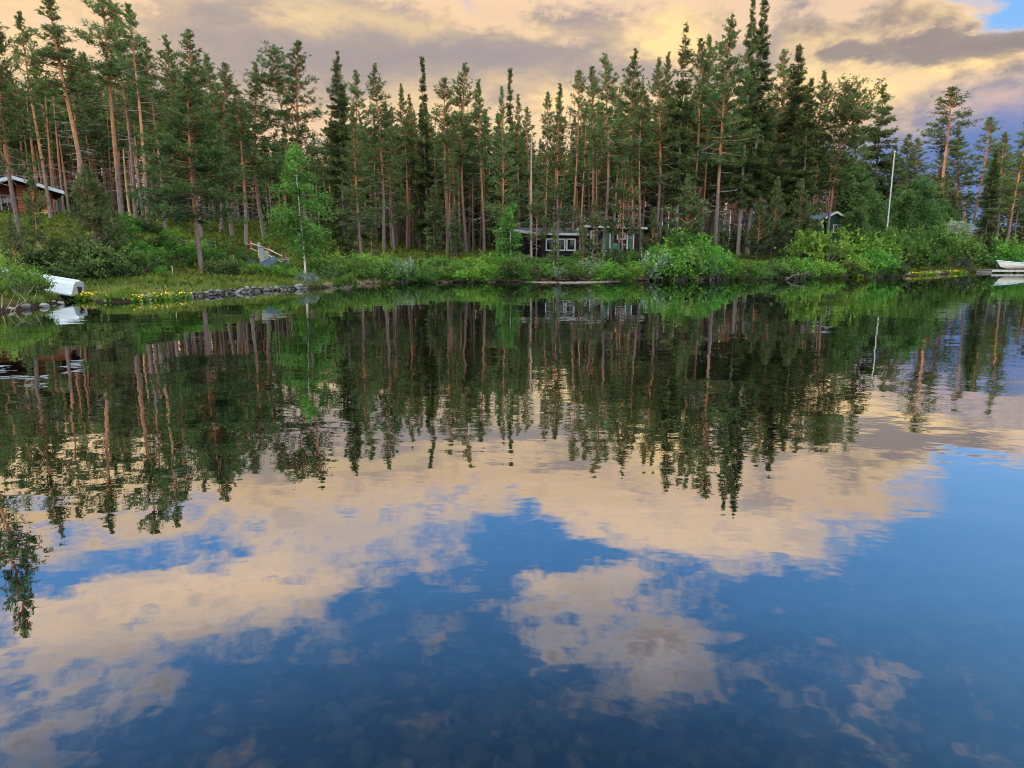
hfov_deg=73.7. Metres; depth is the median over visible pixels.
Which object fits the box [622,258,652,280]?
willow bush
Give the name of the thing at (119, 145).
pine tree
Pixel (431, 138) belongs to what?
pine tree
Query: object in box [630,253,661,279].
willow bush
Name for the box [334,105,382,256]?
pine tree
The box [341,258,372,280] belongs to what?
willow bush
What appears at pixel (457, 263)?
undergrowth bush
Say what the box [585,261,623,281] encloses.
willow bush
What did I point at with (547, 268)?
willow bush
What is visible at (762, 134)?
pine tree
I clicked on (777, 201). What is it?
pine sapling
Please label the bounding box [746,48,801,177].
pine tree
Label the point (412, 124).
pine tree
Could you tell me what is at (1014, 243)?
leafy bush
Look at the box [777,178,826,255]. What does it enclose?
pine sapling
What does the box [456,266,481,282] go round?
willow bush
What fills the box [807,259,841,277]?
willow bush
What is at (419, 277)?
willow bush
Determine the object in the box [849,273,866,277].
marsh marigold
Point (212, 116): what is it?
pine tree
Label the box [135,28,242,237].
pine tree
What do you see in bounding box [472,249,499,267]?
undergrowth bush
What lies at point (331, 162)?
pine tree
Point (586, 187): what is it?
pine tree
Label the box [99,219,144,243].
leafy bush
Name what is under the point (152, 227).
slope bush
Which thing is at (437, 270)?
willow bush
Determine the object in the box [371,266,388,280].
willow bush
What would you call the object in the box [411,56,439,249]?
spruce tree
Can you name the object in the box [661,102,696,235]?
pine tree
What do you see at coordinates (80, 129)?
pine tree
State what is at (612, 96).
pine tree
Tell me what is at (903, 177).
pine tree
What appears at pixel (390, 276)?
willow bush
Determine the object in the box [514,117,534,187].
pine tree
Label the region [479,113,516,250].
spruce tree
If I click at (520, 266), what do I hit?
willow bush
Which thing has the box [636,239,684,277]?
willow bush
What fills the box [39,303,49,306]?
rock
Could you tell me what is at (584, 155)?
pine tree
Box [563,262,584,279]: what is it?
willow bush
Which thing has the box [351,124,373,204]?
pine tree
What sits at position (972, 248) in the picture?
leafy bush
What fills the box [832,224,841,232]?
window
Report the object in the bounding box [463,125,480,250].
pine tree
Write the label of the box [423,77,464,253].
pine tree
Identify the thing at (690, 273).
willow bush
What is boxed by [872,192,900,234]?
birch tree
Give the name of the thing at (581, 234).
pine sapling
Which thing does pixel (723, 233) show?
spruce sapling
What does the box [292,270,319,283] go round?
grey willow
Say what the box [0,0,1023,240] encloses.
sky
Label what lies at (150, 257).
leafy bush
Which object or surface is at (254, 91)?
pine tree
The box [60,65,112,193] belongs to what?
pine tree
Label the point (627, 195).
pine sapling
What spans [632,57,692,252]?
pine tree
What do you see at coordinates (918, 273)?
marsh marigold
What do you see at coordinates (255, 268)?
leafy bush
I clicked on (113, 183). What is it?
pine tree
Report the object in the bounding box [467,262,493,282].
willow bush
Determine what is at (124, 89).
pine tree
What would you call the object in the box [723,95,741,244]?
pine tree
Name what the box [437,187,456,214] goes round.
pine tree
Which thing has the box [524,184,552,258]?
pine sapling
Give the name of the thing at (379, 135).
pine tree
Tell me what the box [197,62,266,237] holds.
pine tree
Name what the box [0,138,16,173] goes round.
pine tree
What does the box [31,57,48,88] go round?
pine tree
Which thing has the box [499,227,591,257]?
black cabin
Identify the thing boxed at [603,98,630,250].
pine tree
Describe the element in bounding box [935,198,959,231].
birch tree
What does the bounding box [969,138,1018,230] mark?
pine tree
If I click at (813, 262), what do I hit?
willow bush
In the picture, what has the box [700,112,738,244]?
pine tree
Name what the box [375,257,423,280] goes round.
grey willow
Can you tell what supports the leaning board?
on the terrain at (5, 301)
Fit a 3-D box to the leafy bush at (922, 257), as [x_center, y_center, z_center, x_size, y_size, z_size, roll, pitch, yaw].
[32.609,-11.246,56.824,5.922,3.858,5.366,4,11,20]
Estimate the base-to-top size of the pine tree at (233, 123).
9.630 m
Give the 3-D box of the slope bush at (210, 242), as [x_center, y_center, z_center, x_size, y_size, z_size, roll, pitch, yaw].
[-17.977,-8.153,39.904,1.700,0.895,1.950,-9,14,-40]
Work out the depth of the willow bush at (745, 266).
45.41 m
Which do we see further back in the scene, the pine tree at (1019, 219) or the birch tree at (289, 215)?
the pine tree at (1019, 219)
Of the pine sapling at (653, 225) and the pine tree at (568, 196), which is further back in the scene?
the pine tree at (568, 196)
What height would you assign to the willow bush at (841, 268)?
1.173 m
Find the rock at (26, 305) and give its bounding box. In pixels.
[20,303,30,308]
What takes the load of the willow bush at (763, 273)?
on the terrain at (5, 301)
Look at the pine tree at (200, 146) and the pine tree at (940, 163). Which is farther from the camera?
the pine tree at (940, 163)
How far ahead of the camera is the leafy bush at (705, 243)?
49.74 m
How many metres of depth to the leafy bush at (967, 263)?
64.54 m
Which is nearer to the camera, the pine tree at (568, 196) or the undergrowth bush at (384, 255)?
the undergrowth bush at (384, 255)
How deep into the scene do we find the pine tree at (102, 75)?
75.96 m
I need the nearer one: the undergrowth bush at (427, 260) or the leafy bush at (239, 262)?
the leafy bush at (239, 262)
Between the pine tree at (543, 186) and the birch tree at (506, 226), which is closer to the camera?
the birch tree at (506, 226)
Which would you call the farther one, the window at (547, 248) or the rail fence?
the window at (547, 248)
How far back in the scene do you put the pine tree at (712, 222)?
62.15 m
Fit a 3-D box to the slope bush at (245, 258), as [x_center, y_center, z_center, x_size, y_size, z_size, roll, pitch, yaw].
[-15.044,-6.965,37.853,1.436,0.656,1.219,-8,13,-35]
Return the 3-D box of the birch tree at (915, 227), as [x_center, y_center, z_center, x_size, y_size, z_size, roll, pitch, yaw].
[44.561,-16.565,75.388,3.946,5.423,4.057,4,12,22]
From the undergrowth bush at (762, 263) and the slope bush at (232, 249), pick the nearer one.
the slope bush at (232, 249)
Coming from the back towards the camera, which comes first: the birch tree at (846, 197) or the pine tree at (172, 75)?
the birch tree at (846, 197)
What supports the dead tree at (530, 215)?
on the terrain at (5, 301)
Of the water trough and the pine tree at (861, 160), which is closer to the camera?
the water trough
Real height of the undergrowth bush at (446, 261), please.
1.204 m
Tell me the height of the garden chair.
0.922 m
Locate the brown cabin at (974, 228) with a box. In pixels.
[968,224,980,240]
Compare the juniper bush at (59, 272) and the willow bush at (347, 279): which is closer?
the juniper bush at (59, 272)
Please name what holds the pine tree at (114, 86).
on the terrain at (5, 301)
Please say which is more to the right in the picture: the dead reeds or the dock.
the dock
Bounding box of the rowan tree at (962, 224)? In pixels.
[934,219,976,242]
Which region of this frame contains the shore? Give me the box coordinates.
[518,280,623,282]
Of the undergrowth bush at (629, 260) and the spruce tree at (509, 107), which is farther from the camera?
the spruce tree at (509, 107)
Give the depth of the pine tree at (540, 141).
72.37 m
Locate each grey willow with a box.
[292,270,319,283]
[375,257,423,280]
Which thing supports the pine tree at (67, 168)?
on the terrain at (5, 301)
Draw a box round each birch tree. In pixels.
[256,142,341,277]
[491,202,524,257]
[825,158,895,237]
[836,197,875,248]
[866,211,888,244]
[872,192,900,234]
[878,178,924,233]
[896,172,949,236]
[900,220,931,236]
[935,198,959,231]
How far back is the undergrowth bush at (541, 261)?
45.99 m
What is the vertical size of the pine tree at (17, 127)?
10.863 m
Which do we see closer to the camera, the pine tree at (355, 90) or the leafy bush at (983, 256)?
the pine tree at (355, 90)
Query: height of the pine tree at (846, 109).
15.675 m
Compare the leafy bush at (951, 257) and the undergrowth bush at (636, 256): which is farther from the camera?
the leafy bush at (951, 257)
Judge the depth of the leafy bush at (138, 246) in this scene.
32.60 m
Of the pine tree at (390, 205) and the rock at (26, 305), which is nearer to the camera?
the rock at (26, 305)
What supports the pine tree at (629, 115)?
on the terrain at (5, 301)
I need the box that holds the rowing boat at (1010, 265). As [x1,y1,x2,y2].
[996,260,1023,268]
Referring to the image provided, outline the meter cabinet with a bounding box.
[258,247,263,261]
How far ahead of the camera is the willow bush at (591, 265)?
42.62 m
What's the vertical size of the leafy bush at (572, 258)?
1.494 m
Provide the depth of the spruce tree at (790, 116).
57.46 m
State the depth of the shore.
41.14 m
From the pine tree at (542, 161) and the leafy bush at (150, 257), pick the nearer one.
the leafy bush at (150, 257)
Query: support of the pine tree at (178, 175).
on the terrain at (5, 301)
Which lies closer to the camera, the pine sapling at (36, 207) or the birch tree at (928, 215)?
the pine sapling at (36, 207)
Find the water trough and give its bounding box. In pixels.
[257,256,276,266]
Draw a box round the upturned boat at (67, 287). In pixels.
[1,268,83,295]
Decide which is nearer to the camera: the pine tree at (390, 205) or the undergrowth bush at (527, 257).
the undergrowth bush at (527, 257)
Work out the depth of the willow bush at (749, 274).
45.68 m
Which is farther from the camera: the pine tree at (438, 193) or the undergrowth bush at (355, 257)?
the pine tree at (438, 193)
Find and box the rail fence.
[248,240,288,265]
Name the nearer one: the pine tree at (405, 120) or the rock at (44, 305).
the rock at (44, 305)
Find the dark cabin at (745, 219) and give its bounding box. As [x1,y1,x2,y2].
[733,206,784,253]
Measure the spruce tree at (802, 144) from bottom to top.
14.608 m
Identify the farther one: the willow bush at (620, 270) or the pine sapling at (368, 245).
the pine sapling at (368, 245)
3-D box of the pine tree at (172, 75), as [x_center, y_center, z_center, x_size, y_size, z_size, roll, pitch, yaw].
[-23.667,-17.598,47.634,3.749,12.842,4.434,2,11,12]
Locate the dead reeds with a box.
[1,295,27,310]
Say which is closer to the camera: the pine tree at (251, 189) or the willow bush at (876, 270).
the willow bush at (876, 270)
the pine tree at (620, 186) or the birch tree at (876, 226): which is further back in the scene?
the birch tree at (876, 226)
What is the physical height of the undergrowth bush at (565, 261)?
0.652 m
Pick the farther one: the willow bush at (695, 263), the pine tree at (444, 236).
the pine tree at (444, 236)
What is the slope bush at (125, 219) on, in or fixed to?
on the terrain at (5, 301)
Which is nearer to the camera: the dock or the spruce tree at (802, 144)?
the spruce tree at (802, 144)
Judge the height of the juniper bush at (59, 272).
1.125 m
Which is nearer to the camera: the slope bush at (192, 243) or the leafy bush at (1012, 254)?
the slope bush at (192, 243)
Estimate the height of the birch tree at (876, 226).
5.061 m
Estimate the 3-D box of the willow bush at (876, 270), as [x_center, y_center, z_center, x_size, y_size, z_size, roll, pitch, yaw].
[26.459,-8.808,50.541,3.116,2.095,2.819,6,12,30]
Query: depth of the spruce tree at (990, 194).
67.65 m
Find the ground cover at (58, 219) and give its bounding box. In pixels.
[0,209,993,297]
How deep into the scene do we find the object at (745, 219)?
62.74 m
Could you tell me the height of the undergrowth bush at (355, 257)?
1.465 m
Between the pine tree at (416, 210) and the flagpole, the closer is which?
the pine tree at (416, 210)
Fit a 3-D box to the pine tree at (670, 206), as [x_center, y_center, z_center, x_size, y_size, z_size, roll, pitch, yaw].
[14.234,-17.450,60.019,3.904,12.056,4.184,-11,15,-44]
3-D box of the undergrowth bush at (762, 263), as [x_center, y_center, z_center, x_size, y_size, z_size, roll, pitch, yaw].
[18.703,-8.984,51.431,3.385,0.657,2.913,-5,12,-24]
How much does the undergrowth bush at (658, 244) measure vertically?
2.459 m
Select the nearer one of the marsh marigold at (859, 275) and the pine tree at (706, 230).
the marsh marigold at (859, 275)
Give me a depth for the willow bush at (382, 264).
40.05 m
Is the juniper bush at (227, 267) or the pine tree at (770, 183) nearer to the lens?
the juniper bush at (227, 267)
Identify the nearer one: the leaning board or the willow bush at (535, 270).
the leaning board
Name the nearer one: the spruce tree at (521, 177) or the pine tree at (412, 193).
the spruce tree at (521, 177)
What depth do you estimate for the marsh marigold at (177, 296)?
26.22 m
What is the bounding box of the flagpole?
[886,151,895,229]
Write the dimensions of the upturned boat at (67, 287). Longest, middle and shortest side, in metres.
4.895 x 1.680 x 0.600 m
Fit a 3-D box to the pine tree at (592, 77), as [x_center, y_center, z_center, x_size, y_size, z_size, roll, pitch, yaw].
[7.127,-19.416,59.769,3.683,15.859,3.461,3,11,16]
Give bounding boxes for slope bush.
[104,210,146,230]
[123,222,140,232]
[126,215,164,232]
[141,233,183,251]
[157,227,190,237]
[170,234,189,243]
[182,239,215,249]
[190,237,218,248]
[212,239,245,255]
[231,250,251,256]
[233,252,253,261]
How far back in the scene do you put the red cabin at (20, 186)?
44.83 m
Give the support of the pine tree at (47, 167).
on the terrain at (5, 301)
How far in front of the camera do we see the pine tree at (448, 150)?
55.33 m
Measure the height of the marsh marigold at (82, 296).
0.477 m
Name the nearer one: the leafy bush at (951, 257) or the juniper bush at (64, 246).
the juniper bush at (64, 246)
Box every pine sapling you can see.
[0,215,36,268]
[17,170,59,265]
[53,163,137,252]
[103,200,119,227]
[361,208,379,255]
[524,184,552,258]
[574,215,590,259]
[587,197,603,259]
[598,160,643,256]
[638,208,665,253]
[657,173,714,244]
[740,194,775,260]
[752,176,799,258]
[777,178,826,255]
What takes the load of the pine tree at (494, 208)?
on the terrain at (5, 301)
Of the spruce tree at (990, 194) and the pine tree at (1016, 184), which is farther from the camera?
the pine tree at (1016, 184)
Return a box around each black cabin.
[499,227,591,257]
[576,225,646,253]
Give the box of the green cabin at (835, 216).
[811,211,845,248]
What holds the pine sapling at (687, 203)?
on the terrain at (5, 301)
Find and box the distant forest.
[0,73,1023,250]
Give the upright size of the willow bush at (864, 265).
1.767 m
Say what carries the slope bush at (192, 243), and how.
on the terrain at (5, 301)
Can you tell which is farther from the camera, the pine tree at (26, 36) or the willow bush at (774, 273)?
the willow bush at (774, 273)
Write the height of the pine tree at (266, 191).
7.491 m
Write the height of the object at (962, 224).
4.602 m
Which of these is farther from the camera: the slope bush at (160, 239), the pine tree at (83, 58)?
the pine tree at (83, 58)
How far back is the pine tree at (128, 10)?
37.04 m
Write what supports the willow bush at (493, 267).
on the terrain at (5, 301)
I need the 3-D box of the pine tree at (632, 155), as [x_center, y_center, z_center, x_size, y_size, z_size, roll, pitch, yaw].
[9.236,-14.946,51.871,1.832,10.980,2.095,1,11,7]
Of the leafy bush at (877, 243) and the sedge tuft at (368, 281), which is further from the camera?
the leafy bush at (877, 243)
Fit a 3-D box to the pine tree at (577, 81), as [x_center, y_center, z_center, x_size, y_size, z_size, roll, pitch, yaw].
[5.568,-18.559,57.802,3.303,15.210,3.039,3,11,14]
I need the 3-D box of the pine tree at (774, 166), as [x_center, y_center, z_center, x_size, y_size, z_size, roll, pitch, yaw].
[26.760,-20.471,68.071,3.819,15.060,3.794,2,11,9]
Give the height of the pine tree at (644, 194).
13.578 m
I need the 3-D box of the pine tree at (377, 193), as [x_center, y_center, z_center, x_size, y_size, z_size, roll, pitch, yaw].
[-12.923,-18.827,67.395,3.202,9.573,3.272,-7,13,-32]
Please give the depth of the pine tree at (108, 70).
39.33 m
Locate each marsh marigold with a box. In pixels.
[63,291,104,299]
[102,293,119,301]
[122,294,152,301]
[148,292,172,300]
[163,291,180,298]
[176,291,191,297]
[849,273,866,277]
[910,272,927,275]
[920,271,938,274]
[945,270,968,273]
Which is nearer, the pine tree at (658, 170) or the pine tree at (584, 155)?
the pine tree at (584, 155)
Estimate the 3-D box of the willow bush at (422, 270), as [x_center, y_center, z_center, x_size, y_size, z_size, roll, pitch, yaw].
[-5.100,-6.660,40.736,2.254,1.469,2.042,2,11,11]
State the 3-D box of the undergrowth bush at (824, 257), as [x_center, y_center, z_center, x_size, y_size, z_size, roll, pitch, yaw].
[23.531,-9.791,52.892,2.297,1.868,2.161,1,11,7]
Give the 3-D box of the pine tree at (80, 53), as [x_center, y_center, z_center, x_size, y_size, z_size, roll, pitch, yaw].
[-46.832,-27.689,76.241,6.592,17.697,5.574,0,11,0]
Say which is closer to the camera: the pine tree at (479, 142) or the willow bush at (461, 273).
the willow bush at (461, 273)
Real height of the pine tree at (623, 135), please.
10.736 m
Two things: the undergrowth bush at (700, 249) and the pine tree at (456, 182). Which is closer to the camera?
the undergrowth bush at (700, 249)
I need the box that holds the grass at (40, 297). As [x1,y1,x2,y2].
[0,265,1001,303]
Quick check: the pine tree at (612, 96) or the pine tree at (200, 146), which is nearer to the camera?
the pine tree at (200, 146)
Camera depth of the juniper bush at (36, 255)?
28.76 m
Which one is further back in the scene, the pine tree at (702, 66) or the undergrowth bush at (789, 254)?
the pine tree at (702, 66)
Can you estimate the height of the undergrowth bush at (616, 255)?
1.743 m
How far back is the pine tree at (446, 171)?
52.58 m
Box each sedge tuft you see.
[362,278,379,283]
[374,278,394,282]
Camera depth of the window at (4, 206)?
44.99 m
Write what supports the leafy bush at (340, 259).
on the terrain at (5, 301)
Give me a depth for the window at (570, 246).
51.33 m
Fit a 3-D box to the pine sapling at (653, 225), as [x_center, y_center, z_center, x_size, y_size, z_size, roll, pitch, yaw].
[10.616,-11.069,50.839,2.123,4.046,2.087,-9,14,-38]
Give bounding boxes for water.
[0,272,1023,767]
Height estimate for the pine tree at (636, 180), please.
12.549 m
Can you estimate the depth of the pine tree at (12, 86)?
61.94 m
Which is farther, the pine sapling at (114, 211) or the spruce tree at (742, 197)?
the spruce tree at (742, 197)
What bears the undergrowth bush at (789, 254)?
on the terrain at (5, 301)
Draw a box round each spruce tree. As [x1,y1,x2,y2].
[312,50,366,252]
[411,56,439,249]
[473,108,493,226]
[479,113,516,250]
[499,68,523,240]
[511,139,528,236]
[635,169,660,250]
[657,22,702,229]
[721,0,768,254]
[729,0,780,253]
[764,43,819,256]
[778,77,826,241]
[859,83,904,208]
[972,145,1003,266]
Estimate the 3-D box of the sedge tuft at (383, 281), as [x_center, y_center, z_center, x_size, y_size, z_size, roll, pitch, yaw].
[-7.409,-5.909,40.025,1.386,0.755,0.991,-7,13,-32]
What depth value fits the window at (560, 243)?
51.18 m
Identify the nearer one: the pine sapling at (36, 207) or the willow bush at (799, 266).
the pine sapling at (36, 207)
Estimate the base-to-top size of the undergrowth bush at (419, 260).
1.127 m
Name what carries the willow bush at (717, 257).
on the terrain at (5, 301)
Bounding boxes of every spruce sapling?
[422,185,446,254]
[447,204,464,256]
[548,222,562,266]
[716,211,732,255]
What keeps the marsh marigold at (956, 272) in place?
on the terrain at (5, 301)
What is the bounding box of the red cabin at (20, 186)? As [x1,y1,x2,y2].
[0,176,64,213]
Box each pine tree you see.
[0,22,46,248]
[0,91,19,199]
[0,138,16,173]
[1,68,42,180]
[2,79,30,178]
[5,10,66,217]
[16,0,107,222]
[19,83,65,186]
[24,60,65,170]
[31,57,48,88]
[56,59,92,210]
[58,75,83,171]
[59,51,115,202]
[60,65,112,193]
[63,51,103,182]
[64,0,145,213]
[82,0,154,217]
[91,74,125,203]
[96,94,123,207]
[102,53,123,172]
[103,86,132,212]
[107,99,128,192]
[110,2,161,232]
[116,71,147,215]
[121,77,164,217]
[122,38,174,228]
[126,69,256,272]
[128,63,169,208]
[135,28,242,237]
[142,34,188,222]
[155,89,204,210]
[187,53,257,232]
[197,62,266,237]
[206,87,225,218]
[211,88,281,246]
[217,62,286,238]
[229,113,246,222]
[234,145,254,218]
[241,38,336,245]
[259,142,270,223]
[260,141,273,223]
[276,125,291,234]
[307,132,322,225]
[318,117,334,211]
[327,143,339,210]
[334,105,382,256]
[338,141,370,244]
[343,70,369,244]
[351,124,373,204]
[356,62,410,251]
[357,114,368,205]
[367,111,415,249]
[367,151,385,228]
[377,106,410,246]
[378,149,413,245]
[394,83,419,248]
[399,111,416,241]
[400,94,417,246]
[401,110,431,248]
[401,144,429,244]
[412,122,425,244]
[417,115,442,188]
[418,114,443,198]
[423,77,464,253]
[425,177,446,254]
[433,62,488,251]
[433,111,453,244]
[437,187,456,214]
[438,129,460,253]
[438,138,462,251]
[444,149,462,254]
[447,122,463,246]
[453,166,475,246]
[456,121,486,249]
[457,104,478,225]
[462,79,497,252]
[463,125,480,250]
[474,170,485,246]
[481,85,521,254]
[507,94,527,232]
[511,106,550,227]
[511,181,528,226]
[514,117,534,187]
[526,170,545,227]
[536,142,546,218]
[537,91,554,230]
[537,97,581,258]
[537,138,548,171]
[537,166,549,227]
[540,83,572,227]
[561,166,578,227]
[562,70,595,228]
[563,118,577,177]
[566,125,587,228]
[569,104,596,249]
[574,66,610,220]
[578,122,602,223]
[578,157,603,217]
[579,109,595,175]
[580,52,639,256]
[580,122,614,210]
[587,109,606,253]
[590,157,614,220]
[603,48,657,225]
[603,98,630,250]
[609,115,629,252]
[611,99,638,219]
[613,158,630,223]
[625,112,642,250]
[627,86,651,253]
[628,95,662,244]
[628,124,662,250]
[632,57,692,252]
[646,90,684,237]
[651,119,702,237]
[656,51,679,242]
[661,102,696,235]
[673,157,703,226]
[682,38,722,221]
[682,90,708,221]
[685,13,763,247]
[685,33,738,236]
[698,91,742,243]
[699,111,736,215]
[700,111,719,234]
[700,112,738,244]
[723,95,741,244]
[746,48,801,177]
[747,102,788,203]
[748,122,790,221]
[762,103,795,203]
[785,69,842,227]
[808,73,894,249]
[823,121,880,220]
[882,146,914,188]
[886,134,941,201]
[888,167,909,198]
[896,137,950,205]
[917,86,982,215]
[923,149,963,208]
[938,130,985,220]
[965,116,1007,223]
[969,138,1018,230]
[970,132,1023,238]
[978,154,1023,233]
[992,119,1023,238]
[1004,173,1023,240]
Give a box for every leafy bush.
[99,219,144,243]
[112,235,157,257]
[134,249,176,271]
[153,235,205,263]
[153,265,171,275]
[189,241,234,265]
[219,258,241,268]
[237,261,271,273]
[261,261,300,277]
[306,254,347,279]
[325,247,358,270]
[567,251,591,261]
[591,251,604,259]
[624,246,640,256]
[650,226,719,253]
[774,220,864,263]
[837,225,909,261]
[871,225,942,270]
[898,224,962,269]
[917,212,976,263]
[929,251,953,266]
[932,226,991,268]
[947,253,975,268]
[964,237,1002,268]
[978,227,1010,256]
[984,237,1023,268]
[993,233,1023,262]
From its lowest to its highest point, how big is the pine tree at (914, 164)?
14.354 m
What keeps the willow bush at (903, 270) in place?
on the terrain at (5, 301)
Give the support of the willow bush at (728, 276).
on the terrain at (5, 301)
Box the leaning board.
[264,251,269,266]
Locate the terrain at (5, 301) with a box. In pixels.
[0,219,1002,312]
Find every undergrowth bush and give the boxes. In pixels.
[343,249,365,267]
[355,252,383,265]
[380,250,402,261]
[396,256,427,269]
[403,258,433,263]
[426,255,456,268]
[445,260,472,268]
[455,256,478,265]
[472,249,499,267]
[487,249,519,264]
[503,253,535,264]
[528,256,548,265]
[543,258,564,264]
[554,258,574,264]
[560,258,597,266]
[590,256,608,265]
[601,248,629,267]
[622,255,638,267]
[627,250,656,262]
[653,239,668,257]
[663,240,692,248]
[681,239,712,255]
[705,245,732,261]
[730,253,746,263]
[751,260,771,267]
[770,255,787,263]
[784,249,806,259]
[807,251,832,262]
[824,250,844,263]
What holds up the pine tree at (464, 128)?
on the terrain at (5, 301)
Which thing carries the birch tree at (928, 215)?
on the terrain at (5, 301)
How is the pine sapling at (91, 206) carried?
on the terrain at (5, 301)
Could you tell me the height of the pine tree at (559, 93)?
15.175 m
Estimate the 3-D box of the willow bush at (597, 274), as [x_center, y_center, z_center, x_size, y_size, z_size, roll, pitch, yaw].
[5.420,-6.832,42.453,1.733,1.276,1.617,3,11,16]
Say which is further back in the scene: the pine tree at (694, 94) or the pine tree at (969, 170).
the pine tree at (969, 170)
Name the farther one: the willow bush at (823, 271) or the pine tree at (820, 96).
the pine tree at (820, 96)
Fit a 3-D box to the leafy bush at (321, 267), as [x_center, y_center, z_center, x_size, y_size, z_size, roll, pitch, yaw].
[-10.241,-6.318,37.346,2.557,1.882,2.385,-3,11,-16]
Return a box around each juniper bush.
[0,241,52,266]
[19,261,86,281]
[24,245,66,266]
[40,231,107,262]
[52,240,133,278]
[89,251,146,278]
[197,256,239,275]
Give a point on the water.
(658, 524)
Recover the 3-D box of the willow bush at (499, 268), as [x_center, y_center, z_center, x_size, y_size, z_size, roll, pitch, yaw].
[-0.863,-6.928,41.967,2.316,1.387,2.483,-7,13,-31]
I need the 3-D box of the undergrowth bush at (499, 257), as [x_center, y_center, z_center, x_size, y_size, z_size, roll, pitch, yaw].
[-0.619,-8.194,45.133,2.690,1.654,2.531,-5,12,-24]
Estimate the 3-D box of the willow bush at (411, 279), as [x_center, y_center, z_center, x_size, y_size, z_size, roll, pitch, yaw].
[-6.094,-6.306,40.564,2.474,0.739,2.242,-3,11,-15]
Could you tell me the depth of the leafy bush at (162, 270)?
30.45 m
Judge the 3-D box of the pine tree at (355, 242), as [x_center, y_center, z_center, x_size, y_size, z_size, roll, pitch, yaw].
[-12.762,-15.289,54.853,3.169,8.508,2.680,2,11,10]
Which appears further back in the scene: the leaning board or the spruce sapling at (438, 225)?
the spruce sapling at (438, 225)
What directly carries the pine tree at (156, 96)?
on the terrain at (5, 301)
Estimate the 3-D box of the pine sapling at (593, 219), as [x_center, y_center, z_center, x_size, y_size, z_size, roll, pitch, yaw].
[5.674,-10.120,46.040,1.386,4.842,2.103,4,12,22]
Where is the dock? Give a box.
[976,269,1023,272]
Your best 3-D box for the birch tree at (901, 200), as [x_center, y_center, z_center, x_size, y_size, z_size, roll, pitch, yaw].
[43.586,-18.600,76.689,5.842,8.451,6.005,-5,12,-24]
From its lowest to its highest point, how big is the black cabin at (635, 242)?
2.642 m
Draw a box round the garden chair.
[613,243,620,251]
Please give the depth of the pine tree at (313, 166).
57.52 m
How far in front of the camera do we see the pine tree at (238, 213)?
57.02 m
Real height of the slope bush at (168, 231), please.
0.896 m
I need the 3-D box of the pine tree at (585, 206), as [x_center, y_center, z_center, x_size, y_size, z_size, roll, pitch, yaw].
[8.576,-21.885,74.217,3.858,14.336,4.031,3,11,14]
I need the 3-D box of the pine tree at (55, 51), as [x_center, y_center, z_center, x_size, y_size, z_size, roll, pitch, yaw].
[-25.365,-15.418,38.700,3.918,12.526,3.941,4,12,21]
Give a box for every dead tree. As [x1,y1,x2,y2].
[123,148,130,215]
[528,139,534,258]
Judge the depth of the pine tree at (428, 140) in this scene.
63.67 m
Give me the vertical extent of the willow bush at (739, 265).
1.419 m
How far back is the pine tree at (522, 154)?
55.14 m
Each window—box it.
[0,195,12,210]
[545,238,554,250]
[556,238,564,250]
[566,239,575,250]
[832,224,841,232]
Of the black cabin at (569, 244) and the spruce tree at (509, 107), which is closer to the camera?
the black cabin at (569, 244)
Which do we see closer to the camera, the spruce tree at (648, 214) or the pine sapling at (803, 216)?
the pine sapling at (803, 216)
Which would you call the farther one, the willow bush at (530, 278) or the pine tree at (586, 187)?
the pine tree at (586, 187)
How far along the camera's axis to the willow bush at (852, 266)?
49.07 m
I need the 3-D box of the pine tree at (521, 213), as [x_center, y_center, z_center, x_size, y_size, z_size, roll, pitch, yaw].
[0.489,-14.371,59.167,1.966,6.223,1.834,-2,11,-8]
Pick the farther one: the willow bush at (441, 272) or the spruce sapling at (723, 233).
the spruce sapling at (723, 233)
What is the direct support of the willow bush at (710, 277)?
on the terrain at (5, 301)
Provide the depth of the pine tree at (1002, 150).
86.39 m
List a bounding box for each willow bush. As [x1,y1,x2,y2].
[0,248,57,296]
[330,272,359,288]
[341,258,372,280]
[352,257,382,282]
[371,253,403,282]
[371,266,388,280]
[380,261,414,282]
[393,272,423,282]
[404,272,438,279]
[410,260,443,282]
[421,266,447,282]
[435,266,454,280]
[439,262,465,277]
[444,261,474,281]
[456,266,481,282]
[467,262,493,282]
[479,263,507,282]
[488,260,511,279]
[492,257,529,281]
[505,257,533,278]
[516,271,535,280]
[521,262,548,280]
[537,260,557,278]
[546,267,569,278]
[552,267,583,278]
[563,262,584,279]
[568,261,598,277]
[579,250,607,276]
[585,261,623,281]
[586,265,611,280]
[602,257,633,280]
[612,270,638,280]
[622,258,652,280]
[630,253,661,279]
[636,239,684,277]
[640,251,689,280]
[653,248,698,280]
[654,245,714,280]
[681,241,730,279]
[699,252,723,279]
[703,249,743,279]
[715,262,738,279]
[727,258,746,277]
[733,259,758,278]
[743,264,759,278]
[746,263,775,279]
[759,260,799,278]
[766,268,780,278]
[772,253,808,277]
[783,253,820,278]
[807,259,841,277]
[807,260,822,277]
[819,261,850,277]
[833,262,848,275]
[834,254,876,276]
[835,259,859,277]
[857,251,893,276]
[860,247,902,276]
[876,264,911,276]
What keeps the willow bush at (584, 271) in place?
on the terrain at (5, 301)
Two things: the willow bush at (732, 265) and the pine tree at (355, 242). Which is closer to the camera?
the willow bush at (732, 265)

